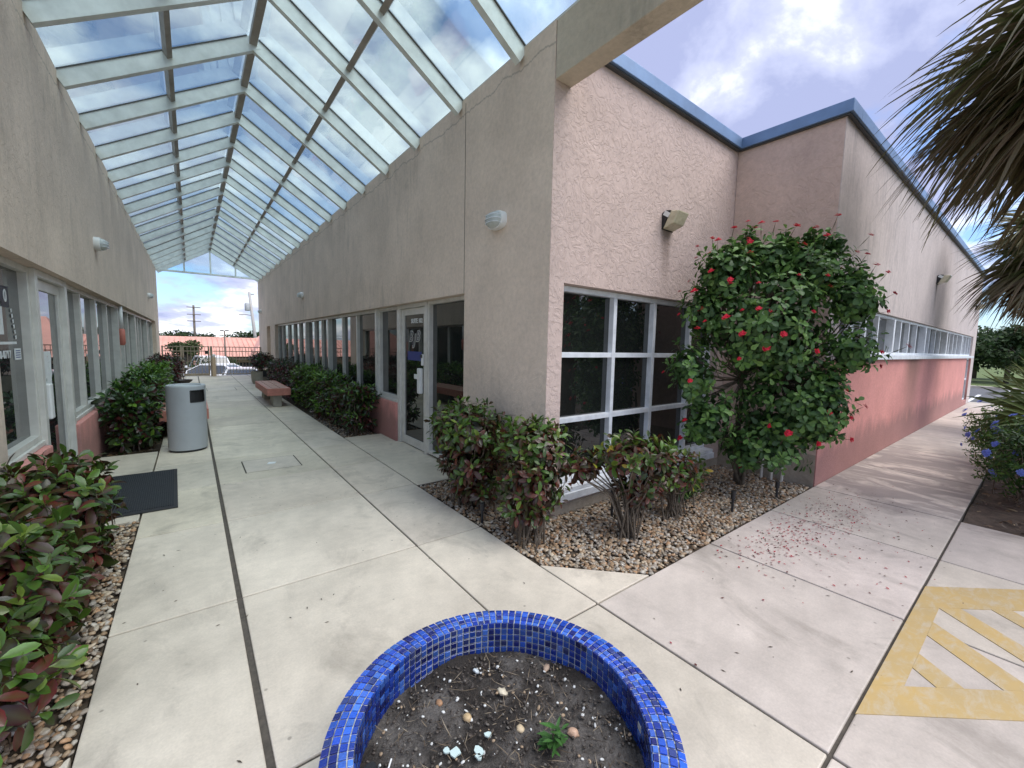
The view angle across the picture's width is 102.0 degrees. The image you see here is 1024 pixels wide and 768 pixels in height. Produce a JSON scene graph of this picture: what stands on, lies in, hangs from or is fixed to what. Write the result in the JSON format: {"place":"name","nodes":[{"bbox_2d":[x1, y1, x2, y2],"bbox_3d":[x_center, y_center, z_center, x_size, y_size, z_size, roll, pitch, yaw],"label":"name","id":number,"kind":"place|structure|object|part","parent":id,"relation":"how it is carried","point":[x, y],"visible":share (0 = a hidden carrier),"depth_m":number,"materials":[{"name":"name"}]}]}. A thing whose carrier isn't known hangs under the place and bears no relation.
{"place":"outdoors","nodes":[
{"label":"outdoors","id":0,"kind":"place"},
{"bbox_2d":[59,375,825,767],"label":"walkway","id":1,"kind":"structure","parent":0,"point":[309,529],"depth_m":2.52,"materials":[{"name":"concrete"}]},
{"bbox_2d":[106,469,177,517],"bbox_3d":[-3.838,1.081,4.116,0.845,0.016,1.440,-3,7,-38],"label":"door mat","id":2,"kind":"object","parent":1,"relation":"on","point":[146,492],"depth_m":4.13,"materials":[{"name":"black plastic"}]},
{"bbox_2d":[161,345,182,374],"bbox_3d":[-13.599,-0.884,16.604,0.640,1.300,0.060,-3,7,-38],"label":"fence panel","id":3,"kind":"object","parent":1,"relation":"on","point":[162,346],"visible":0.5,"depth_m":16.58,"materials":[{"name":"beige paint"}]},
{"bbox_2d":[159,400,208,421],"bbox_3d":[-5.844,0.515,7.433,0.610,0.446,2.454,-3,7,-38],"label":"bench","id":4,"kind":"object","parent":1,"relation":"on","point":[164,416],"visible":0.1,"depth_m":6.33,"materials":[{"name":"concrete"}]},
{"bbox_2d":[165,383,207,452],"bbox_3d":[-4.530,0.461,5.785,0.450,0.915,0.450,-3,7,-38],"label":"trash can","id":5,"kind":"object","parent":1,"relation":"on","point":[186,416],"visible":1,"depth_m":5.62,"materials":[{"name":"grey paint"}]},
{"bbox_2d":[172,379,192,383],"bbox_3d":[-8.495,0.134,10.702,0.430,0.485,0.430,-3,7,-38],"label":"ash bowl","id":6,"kind":"object","parent":5,"relation":"on","point":[183,381],"visible":0.52,"depth_m":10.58,"materials":[{"name":"black plastic"}]},
{"bbox_2d":[182,346,209,375],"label":"gate","id":7,"kind":"structure","parent":1,"relation":"on","point":[199,374],"depth_m":17.11,"materials":[{"name":"metal"}]},
{"bbox_2d":[212,354,216,375],"bbox_3d":[-12.380,-0.757,17.244,0.120,0.980,0.120,-3,7,-38],"label":"bollard","id":8,"kind":"object","parent":1,"relation":"on","point":[214,363],"visible":0.83,"depth_m":17.20,"materials":[{"name":"white paint"}]},
{"bbox_2d":[206,387,236,390],"bbox_3d":[-9.032,0.159,12.896,0.748,0.004,0.908,-3,7,-38],"label":"access cover","id":9,"kind":"object","parent":1,"relation":"on","point":[221,389],"visible":1,"depth_m":12.84,"materials":[{"name":"concrete"}]},
{"bbox_2d":[210,346,260,375],"bbox_3d":[-11.893,-0.969,17.915,1.835,1.300,0.080,-3,7,-38],"label":"fence panel","id":10,"kind":"object","parent":1,"relation":"on","point":[242,351],"visible":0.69,"depth_m":17.81,"materials":[{"name":"beige paint"}]},
{"bbox_2d":[250,370,271,383],"bbox_3d":[-8.913,-0.252,14.785,0.700,0.480,0.890,-3,7,-38],"label":"plant pot","id":11,"kind":"object","parent":1,"relation":"on","point":[256,375],"visible":0.58,"depth_m":14.56,"materials":[{"name":"concrete"}]},
{"bbox_2d":[247,351,275,370],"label":"croton shrub","id":12,"kind":"object","parent":11,"relation":"in","point":[258,360],"visible":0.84,"depth_m":14.58,"materials":[{"name":"green plant"}]},
{"bbox_2d":[241,455,301,472],"bbox_3d":[-3.036,1.002,5.235,0.603,0.004,0.578,-3,7,-38],"label":"access cover","id":13,"kind":"object","parent":1,"relation":"on","point":[251,466],"visible":1,"depth_m":5.20,"materials":[{"name":"concrete"}]},
{"bbox_2d":[255,380,290,406],"bbox_3d":[-6.087,0.223,10.513,0.480,0.446,2.254,-3,7,-38],"label":"bench","id":14,"kind":"object","parent":1,"relation":"on","point":[273,391],"visible":1,"depth_m":9.76,"materials":[{"name":"concrete"}]},
{"bbox_2d":[318,610,687,767],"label":"round planter","id":15,"kind":"object","parent":1,"relation":"on","point":[391,675],"visible":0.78,"depth_m":1.52,"materials":[{"name":"tile"}]},
{"bbox_2d":[360,650,644,767],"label":"planter soil","id":16,"kind":"structure","parent":15,"relation":"in","point":[630,754],"depth_m":1.42,"materials":[{"name":"black soil"}]},
{"bbox_2d":[364,758,391,767],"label":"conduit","id":17,"kind":"object","parent":16,"relation":"on","point":[372,764],"visible":1,"depth_m":1.13,"materials":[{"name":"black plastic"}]},
{"bbox_2d":[436,699,442,706],"bbox_3d":[-0.261,1.138,1.480,0.023,0.018,0.031,-3,7,-38],"label":"stone","id":18,"kind":"object","parent":16,"relation":"on","point":[439,702],"visible":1,"depth_m":1.47,"materials":[{"name":"brown stone"}]},
{"bbox_2d":[443,731,490,760],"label":"stones","id":19,"kind":"object","parent":16,"relation":"on","point":[454,752],"visible":1,"depth_m":1.30,"materials":[{"name":"white stone"}]},
{"bbox_2d":[462,712,471,722],"bbox_3d":[-0.153,1.145,1.423,0.030,0.023,0.035,-3,7,-38],"label":"stone","id":20,"kind":"object","parent":16,"relation":"on","point":[467,716],"visible":0.99,"depth_m":1.42,"materials":[{"name":"beige stone"}]},
{"bbox_2d":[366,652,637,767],"bbox_3d":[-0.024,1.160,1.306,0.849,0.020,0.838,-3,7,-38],"label":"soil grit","id":21,"kind":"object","parent":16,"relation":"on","point":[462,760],"visible":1,"depth_m":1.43,"materials":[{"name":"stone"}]},
{"bbox_2d":[497,687,507,695],"bbox_3d":[-0.035,1.137,1.532,0.034,0.024,0.042,-3,7,-38],"label":"stone","id":22,"kind":"object","parent":16,"relation":"on","point":[501,691],"visible":0.96,"depth_m":1.52,"materials":[{"name":"white stone"}]},
{"bbox_2d":[375,648,635,767],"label":"soil twigs","id":23,"kind":"object","parent":16,"relation":"on","point":[450,672],"visible":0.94,"depth_m":1.43,"materials":[{"name":"brown plant"}]},
{"bbox_2d":[516,724,524,732],"bbox_3d":[0.029,1.153,1.386,0.027,0.023,0.030,3,6,16],"label":"stone","id":24,"kind":"object","parent":16,"relation":"on","point":[520,728],"visible":1,"depth_m":1.38,"materials":[{"name":"beige stone"}]},
{"bbox_2d":[543,663,549,671],"bbox_3d":[0.137,1.130,1.652,0.032,0.018,0.034,-1,6,-19],"label":"stone","id":25,"kind":"object","parent":16,"relation":"on","point":[545,666],"visible":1,"depth_m":1.65,"materials":[{"name":"beige stone"}]},
{"bbox_2d":[537,717,568,756],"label":"weed","id":26,"kind":"object","parent":16,"relation":"on","point":[553,741],"visible":1,"depth_m":1.31,"materials":[{"name":"green plant"}]},
{"bbox_2d":[567,727,578,737],"bbox_3d":[0.202,1.159,1.374,0.042,0.032,0.036,1,5,-1],"label":"stone","id":27,"kind":"object","parent":16,"relation":"on","point":[572,731],"visible":0.99,"depth_m":1.37,"materials":[{"name":"stone"}]},
{"bbox_2d":[122,467,934,762],"bbox_3d":[-0.106,1.292,2.791,4.342,0.001,7.712,-19,21,-75],"label":"ground debris","id":28,"kind":"object","parent":1,"relation":"on","point":[429,558],"visible":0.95,"depth_m":2.46,"materials":[{"name":"brown plant"}]},
{"bbox_2d":[110,376,989,767],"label":"joint filler","id":29,"kind":"object","parent":1,"relation":"in","point":[266,742],"visible":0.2,"depth_m":2.17,"materials":[{"name":"black rubber"}]},
{"bbox_2d":[36,0,1023,337],"label":"sky","id":30,"kind":"structure","parent":0,"point":[754,66],"materials":[{"name":"blue"}]},
{"bbox_2d":[411,364,1023,459],"bbox_3d":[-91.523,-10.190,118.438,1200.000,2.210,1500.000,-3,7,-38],"label":"ground","id":31,"kind":"structure","parent":0,"point":[980,379],"depth_m":31.95,"materials":[{"name":"green plant"}]},
{"bbox_2d":[0,0,159,477],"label":"stucco building","id":32,"kind":"structure","parent":31,"relation":"on","point":[79,324],"depth_m":4.04,"materials":[{"name":"paint"}]},
{"bbox_2d":[0,255,45,464],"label":"window","id":33,"kind":"structure","parent":32,"relation":"in","point":[18,377],"depth_m":3.37,"materials":[{"name":"white metal"}]},
{"bbox_2d":[38,279,71,470],"bbox_3d":[-4.449,0.046,4.044,0.110,2.043,0.980,-3,7,-38],"label":"door","id":34,"kind":"structure","parent":32,"relation":"in","point":[49,301],"depth_m":4.15,"materials":[{"name":"white metal"}]},
{"bbox_2d":[93,237,109,250],"bbox_3d":[-5.465,-1.858,5.530,0.142,0.170,0.250,-3,7,-38],"label":"wall light","id":35,"kind":"object","parent":32,"relation":"attached to","point":[99,244],"visible":1,"depth_m":5.46,"materials":[{"name":"white paint"}]},
{"bbox_2d":[66,284,152,420],"bbox_3d":[-8.695,-0.875,9.468,0.120,1.523,12.745,-3,7,-38],"label":"window","id":36,"kind":"structure","parent":32,"relation":"in","point":[99,358],"depth_m":6.02,"materials":[{"name":"glass"}]},
{"bbox_2d":[147,293,153,298],"bbox_3d":[-10.702,-2.611,12.297,0.142,0.170,0.250,-3,7,-38],"label":"wall light","id":37,"kind":"object","parent":32,"relation":"attached to","point":[150,295],"visible":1,"depth_m":12.22,"materials":[{"name":"white paint"}]},
{"bbox_2d":[21,0,579,281],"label":"glass canopy","id":38,"kind":"object","parent":32,"relation":"attached to","point":[167,251],"visible":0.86,"depth_m":5.89,"materials":[{"name":"clear glass"}]},
{"bbox_2d":[163,329,198,336],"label":"broadleaf tree","id":39,"kind":"object","parent":31,"relation":"on","point":[179,333],"visible":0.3,"depth_m":93.91,"materials":[{"name":"green plant"}]},
{"bbox_2d":[164,339,203,370],"bbox_3d":[-22.340,-1.165,28.458,2.252,3.908,1.893,1,5,0],"label":"broadleaf tree","id":40,"kind":"object","parent":31,"relation":"on","point":[190,343],"visible":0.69,"depth_m":28.06,"materials":[{"name":"green plant"}]},
{"bbox_2d":[187,305,200,336],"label":"utility pole","id":41,"kind":"object","parent":31,"relation":"on","point":[193,307],"visible":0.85,"depth_m":94.48,"materials":[{"name":"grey wood"}]},
{"bbox_2d":[185,356,207,368],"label":"round shrub","id":42,"kind":"object","parent":31,"relation":"on","point":[196,362],"visible":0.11,"depth_m":24.98,"materials":[{"name":"green plant"}]},
{"bbox_2d":[196,331,220,336],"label":"broadleaf tree","id":43,"kind":"object","parent":31,"relation":"on","point":[204,335],"visible":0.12,"depth_m":99.52,"materials":[{"name":"green plant"}]},
{"bbox_2d":[159,336,259,366],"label":"building","id":44,"kind":"structure","parent":31,"relation":"on","point":[218,342],"depth_m":35.47,"materials":[{"name":"paint"}]},
{"bbox_2d":[220,330,228,355],"bbox_3d":[-21.615,-2.043,31.279,0.560,4.036,0.200,-3,7,-38],"label":"lamp post","id":45,"kind":"object","parent":31,"relation":"on","point":[224,342],"visible":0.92,"depth_m":31.16,"materials":[{"name":"grey metal"}]},
{"bbox_2d":[227,356,241,365],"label":"round shrub","id":46,"kind":"object","parent":31,"relation":"on","point":[233,360],"visible":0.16,"depth_m":30.70,"materials":[{"name":"green plant"}]},
{"bbox_2d":[221,330,252,337],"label":"broadleaf tree","id":47,"kind":"object","parent":31,"relation":"on","point":[241,334],"visible":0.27,"depth_m":99.26,"materials":[{"name":"green plant"}]},
{"bbox_2d":[239,292,256,337],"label":"utility pole","id":48,"kind":"object","parent":31,"relation":"on","point":[248,306],"visible":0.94,"depth_m":52.12,"materials":[{"name":"concrete"}]},
{"bbox_2d":[244,330,258,337],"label":"broadleaf tree","id":49,"kind":"object","parent":31,"relation":"on","point":[257,333],"visible":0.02,"depth_m":99.36,"materials":[{"name":"green plant"}]},
{"bbox_2d":[0,395,810,767],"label":"planting bed","id":50,"kind":"object","parent":31,"relation":"on","point":[94,677],"visible":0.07,"depth_m":3.12,"materials":[{"name":"beige gravel"}]},
{"bbox_2d":[0,521,139,767],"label":"bed pebbles","id":51,"kind":"object","parent":50,"relation":"on","point":[72,713],"visible":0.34,"depth_m":1.87,"materials":[{"name":"gravel"}]},
{"bbox_2d":[0,501,96,767],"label":"croton shrub","id":52,"kind":"object","parent":51,"relation":"on","point":[41,598],"visible":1,"depth_m":1.66,"materials":[{"name":"green plant"}]},
{"bbox_2d":[0,443,127,612],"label":"croton shrub","id":53,"kind":"object","parent":51,"relation":"on","point":[88,495],"visible":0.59,"depth_m":2.45,"materials":[{"name":"green plant"}]},
{"bbox_2d":[90,371,169,454],"bbox_3d":[-5.643,0.384,6.203,0.855,1.104,2.021,-3,7,-38],"label":"croton hedge","id":54,"kind":"object","parent":50,"relation":"on","point":[140,397],"visible":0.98,"depth_m":5.65,"materials":[{"name":"green plant"}]},
{"bbox_2d":[106,428,165,455],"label":"leaf litter","id":55,"kind":"object","parent":50,"relation":"on","point":[111,454],"visible":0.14,"depth_m":5.74,"materials":[{"name":"brown plant"}]},
{"bbox_2d":[122,359,175,426],"bbox_3d":[-7.403,0.099,8.512,0.851,1.160,4.260,-3,7,-38],"label":"croton hedge","id":56,"kind":"object","parent":50,"relation":"on","point":[153,368],"visible":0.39,"depth_m":7.86,"materials":[{"name":"green plant"}]},
{"bbox_2d":[141,352,185,383],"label":"croton hedge","id":57,"kind":"object","parent":50,"relation":"on","point":[175,360],"visible":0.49,"depth_m":11.32,"materials":[{"name":"green plant"}]},
{"bbox_2d":[263,356,304,401],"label":"croton hedge","id":58,"kind":"object","parent":50,"relation":"on","point":[281,371],"visible":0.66,"depth_m":11.75,"materials":[{"name":"green plant"}]},
{"bbox_2d":[289,362,350,419],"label":"croton hedge","id":59,"kind":"object","parent":50,"relation":"on","point":[308,390],"visible":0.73,"depth_m":9.15,"materials":[{"name":"green plant"}]},
{"bbox_2d":[311,414,372,437],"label":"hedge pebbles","id":60,"kind":"object","parent":50,"relation":"on","point":[323,421],"visible":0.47,"depth_m":7.46,"materials":[{"name":"gravel"}]},
{"bbox_2d":[316,373,381,435],"bbox_3d":[-3.026,0.340,7.609,0.759,0.990,1.993,-3,7,-38],"label":"croton hedge","id":61,"kind":"object","parent":50,"relation":"on","point":[348,396],"visible":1,"depth_m":7.06,"materials":[{"name":"green plant"}]},
{"bbox_2d":[424,395,509,508],"bbox_3d":[-0.449,0.654,4.088,0.762,1.092,1.059,-3,7,-38],"label":"croton shrub","id":62,"kind":"object","parent":50,"relation":"on","point":[465,437],"visible":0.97,"depth_m":3.82,"materials":[{"name":"green plant"}]},
{"bbox_2d":[610,490,613,516],"bbox_3d":[0.934,1.122,3.867,0.041,0.290,0.042,-3,7,-38],"label":"garden stake","id":63,"kind":"object","parent":50,"relation":"on","point":[611,512],"visible":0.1,"depth_m":3.86,"materials":[{"name":"black plastic"}]},
{"bbox_2d":[420,464,808,574],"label":"bed pebbles","id":64,"kind":"object","parent":50,"relation":"on","point":[583,516],"visible":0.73,"depth_m":3.67,"materials":[{"name":"gravel"}]},
{"bbox_2d":[480,502,484,525],"bbox_3d":[-0.262,1.152,3.643,0.041,0.220,0.042,-3,7,-38],"label":"garden stake","id":65,"kind":"object","parent":64,"relation":"on","point":[482,507],"visible":0.9,"depth_m":3.63,"materials":[{"name":"black plastic"}]},
{"bbox_2d":[493,413,574,551],"bbox_3d":[0.171,0.766,3.362,0.668,1.025,0.711,4,6,26],"label":"croton shrub","id":66,"kind":"object","parent":64,"relation":"on","point":[530,478],"visible":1,"depth_m":3.21,"materials":[{"name":"green plant"}]},
{"bbox_2d":[561,428,677,540],"bbox_3d":[0.918,0.833,3.407,1.027,0.919,0.731,-3,7,-38],"label":"croton shrub","id":67,"kind":"object","parent":64,"relation":"on","point":[634,459],"visible":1,"depth_m":3.35,"materials":[{"name":"green plant"}]},
{"bbox_2d":[650,436,712,520],"bbox_3d":[1.475,0.885,3.873,0.711,0.752,0.661,-3,7,-38],"label":"croton shrub","id":68,"kind":"object","parent":64,"relation":"on","point":[675,475],"visible":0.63,"depth_m":3.75,"materials":[{"name":"green plant"}]},
{"bbox_2d":[678,477,704,505],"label":"fern clump","id":69,"kind":"object","parent":64,"relation":"on","point":[687,494],"visible":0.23,"depth_m":4.23,"materials":[{"name":"green plant"}]},
{"bbox_2d":[609,465,804,536],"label":"bed litter","id":70,"kind":"object","parent":64,"relation":"on","point":[718,498],"visible":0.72,"depth_m":4.29,"materials":[{"name":"brown plant"}]},
{"bbox_2d":[731,490,735,511],"bbox_3d":[2.135,1.155,4.013,0.041,0.250,0.042,-3,7,-38],"label":"garden stake","id":71,"kind":"object","parent":64,"relation":"on","point":[733,495],"visible":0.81,"depth_m":4.00,"materials":[{"name":"black plastic"}]},
{"bbox_2d":[759,458,783,481],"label":"vent pipes","id":72,"kind":"object","parent":64,"relation":"on","point":[770,475],"visible":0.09,"depth_m":5.05,"materials":[{"name":"grey plastic"}]},
{"bbox_2d":[775,481,779,497],"bbox_3d":[2.822,1.147,4.417,0.041,0.220,0.042,-3,7,-38],"label":"garden stake","id":73,"kind":"object","parent":64,"relation":"on","point":[777,485],"visible":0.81,"depth_m":4.41,"materials":[{"name":"black plastic"}]},
{"bbox_2d":[662,213,910,484],"bbox_3d":[2.547,-0.215,4.298,2.101,2.962,1.378,1,5,0],"label":"flowering shrub","id":74,"kind":"object","parent":64,"relation":"on","point":[807,413],"visible":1,"depth_m":4.02,"materials":[{"name":"green plant"}]},
{"bbox_2d":[258,0,987,521],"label":"office building","id":75,"kind":"structure","parent":31,"relation":"on","point":[580,148],"depth_m":4.74,"materials":[{"name":"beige paint"}]},
{"bbox_2d":[297,292,303,298],"bbox_3d":[-5.741,-2.404,11.222,0.142,0.170,0.250,-3,7,-38],"label":"wall light","id":76,"kind":"object","parent":75,"relation":"attached to","point":[300,295],"visible":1,"depth_m":11.16,"materials":[{"name":"white paint"}]},
{"bbox_2d":[278,310,376,395],"bbox_3d":[-5.460,-0.983,11.279,0.120,1.503,10.420,-3,7,-38],"label":"window","id":77,"kind":"structure","parent":75,"relation":"in","point":[345,343],"depth_m":9.35,"materials":[{"name":"glass"}]},
{"bbox_2d":[377,306,397,401],"bbox_3d":[-2.017,-0.495,6.835,0.115,1.503,0.865,-3,7,-38],"label":"window","id":78,"kind":"structure","parent":75,"relation":"in","point":[388,363],"depth_m":6.93,"materials":[{"name":"clear glass"}]},
{"bbox_2d":[402,307,424,450],"bbox_3d":[-1.457,-0.083,6.108,0.105,2.048,0.855,-3,7,-38],"label":"door","id":79,"kind":"structure","parent":75,"relation":"in","point":[413,319],"depth_m":6.15,"materials":[{"name":"white metal"}]},
{"bbox_2d":[427,296,463,463],"bbox_3d":[-0.785,-0.030,5.282,0.090,2.088,1.115,-3,7,-38],"label":"window","id":80,"kind":"structure","parent":75,"relation":"in","point":[445,316],"depth_m":5.41,"materials":[{"name":"glass"}]},
{"bbox_2d":[484,210,506,230],"bbox_3d":[-0.180,-1.600,4.038,0.142,0.170,0.250,-3,7,-38],"label":"wall light","id":81,"kind":"object","parent":75,"relation":"attached to","point":[496,220],"visible":1,"depth_m":3.98,"materials":[{"name":"white paint"}]},
{"bbox_2d":[558,285,709,482],"bbox_3d":[1.480,-0.026,4.722,2.837,1.872,0.090,-3,7,-38],"label":"window","id":82,"kind":"structure","parent":75,"relation":"in","point":[615,346],"depth_m":4.45,"materials":[{"name":"metal"}]},
{"bbox_2d":[661,210,688,232],"bbox_3d":[1.749,-1.753,4.441,0.213,0.188,0.193,-3,7,-38],"label":"flood light","id":83,"kind":"object","parent":75,"relation":"attached to","point":[673,221],"visible":1,"depth_m":4.40,"materials":[{"name":"beige plastic"}]},
{"bbox_2d":[837,313,970,355],"bbox_3d":[9.153,-0.925,9.051,13.492,0.601,0.130,-3,7,-38],"label":"window","id":84,"kind":"structure","parent":75,"relation":"in","point":[923,339],"depth_m":7.87,"materials":[{"name":"metal"}]},
{"bbox_2d":[936,275,951,284],"bbox_3d":[8.729,-2.109,8.376,0.213,0.188,0.193,-3,7,-38],"label":"flood light","id":85,"kind":"object","parent":75,"relation":"attached to","point":[942,279],"visible":1,"depth_m":8.34,"materials":[{"name":"beige plastic"}]},
{"bbox_2d":[962,358,968,399],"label":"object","id":86,"kind":"structure","parent":75,"relation":"in","point":[967,358],"depth_m":13.21,"materials":[{"name":"metal"}]},
{"bbox_2d":[963,450,1023,536],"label":"mulch bed","id":87,"kind":"object","parent":31,"relation":"on","point":[988,513],"visible":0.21,"depth_m":4.21,"materials":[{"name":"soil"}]},
{"bbox_2d":[867,0,1023,261],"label":"fan palm","id":88,"kind":"object","parent":87,"relation":"on","point":[986,136],"visible":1,"depth_m":3.80,"materials":[{"name":"green plant"}]},
{"bbox_2d":[951,201,1023,334],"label":"fan palm","id":89,"kind":"object","parent":87,"relation":"on","point":[1008,284],"visible":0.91,"depth_m":8.07,"materials":[{"name":"green plant"}]},
{"bbox_2d":[953,357,1023,459],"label":"fan palm","id":90,"kind":"object","parent":87,"relation":"on","point":[1013,402],"visible":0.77,"depth_m":5.42,"materials":[{"name":"green plant"}]},
{"bbox_2d":[960,400,1023,462],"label":"plumbago shrub","id":91,"kind":"object","parent":87,"relation":"on","point":[982,431],"visible":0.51,"depth_m":5.92,"materials":[{"name":"green plant"}]},
{"bbox_2d":[962,413,1023,507],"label":"plumbago shrub","id":92,"kind":"object","parent":87,"relation":"on","point":[1004,461],"visible":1,"depth_m":4.46,"materials":[{"name":"green plant"}]},
{"bbox_2d":[970,385,1020,389],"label":"road kerb","id":93,"kind":"structure","parent":31,"relation":"on","point":[987,387],"depth_m":20.17,"materials":[{"name":"concrete"}]},
{"bbox_2d":[972,325,1019,377],"bbox_3d":[34.143,-2.276,30.485,4.844,4.361,6.534,-3,7,-38],"label":"broadleaf tree","id":94,"kind":"object","parent":31,"relation":"on","point":[974,371],"visible":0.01,"depth_m":30.23,"materials":[{"name":"green plant"}]},
{"bbox_2d":[973,323,1023,383],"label":"broadleaf tree","id":95,"kind":"object","parent":31,"relation":"on","point":[992,347],"visible":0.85,"depth_m":25.27,"materials":[{"name":"green plant"}]},
{"bbox_2d":[599,402,1023,767],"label":"side walkway","id":96,"kind":"structure","parent":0,"point":[800,679],"depth_m":2.58,"materials":[{"name":"concrete"}]},
{"bbox_2d":[670,484,934,665],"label":"fallen petals","id":97,"kind":"object","parent":96,"relation":"on","point":[808,539],"visible":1,"depth_m":3.47,"materials":[{"name":"red plant"}]},
{"bbox_2d":[855,586,1023,720],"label":"yellow marking","id":98,"kind":"object","parent":96,"relation":"on","point":[889,693],"visible":1,"depth_m":2.06,"materials":[{"name":"paint"}]},
{"bbox_2d":[969,388,1022,403],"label":"road","id":99,"kind":"structure","parent":0,"point":[979,391],"depth_m":17.66,"materials":[{"name":"grey asphalt"}]},
{"label":"parking lot","id":100,"kind":"structure","parent":0,"visible":0},
{"bbox_2d":[185,355,229,369],"bbox_3d":[-19.861,-0.951,27.178,2.280,1.825,4.710,-4,7,-44],"label":"parked car","id":101,"kind":"object","parent":100,"relation":"on","point":[220,359],"visible":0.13,"depth_m":25.98,"materials":[{"name":"white paint"}]},
{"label":"windows","id":102,"kind":"part","parent":101,"relation":"part of","materials":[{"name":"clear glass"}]},
{"bbox_2d":[185,363,240,375],"bbox_3d":[-17.103,-0.415,23.783,4.611,1.505,2.160,0,5,-10],"label":"parked car","id":103,"kind":"object","parent":100,"relation":"on","point":[218,366],"visible":0.13,"depth_m":23.09,"materials":[{"name":"white paint"}]},
{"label":"windows","id":104,"kind":"part","parent":103,"relation":"part of","materials":[{"name":"glass"}]},
{"bbox_2d":[216,367,256,374],"bbox_3d":[-13.748,-0.092,21.087,2.160,1.505,4.611,-3,7,-36],"label":"parked car","id":105,"kind":"object","parent":100,"relation":"on","point":[239,369],"visible":0.15,"depth_m":20.21,"materials":[{"name":"white paint"}]},
{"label":"windows","id":106,"kind":"part","parent":105,"relation":"part of","materials":[{"name":"glass"}]},
{"bbox_2d":[238,362,251,366],"bbox_3d":[-22.304,-1.264,34.855,1.200,1.100,0.060,-3,7,-38],"label":"window","id":107,"kind":"structure","parent":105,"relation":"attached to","point":[244,364],"depth_m":34.75,"materials":[{"name":"black glass"}]}
]}

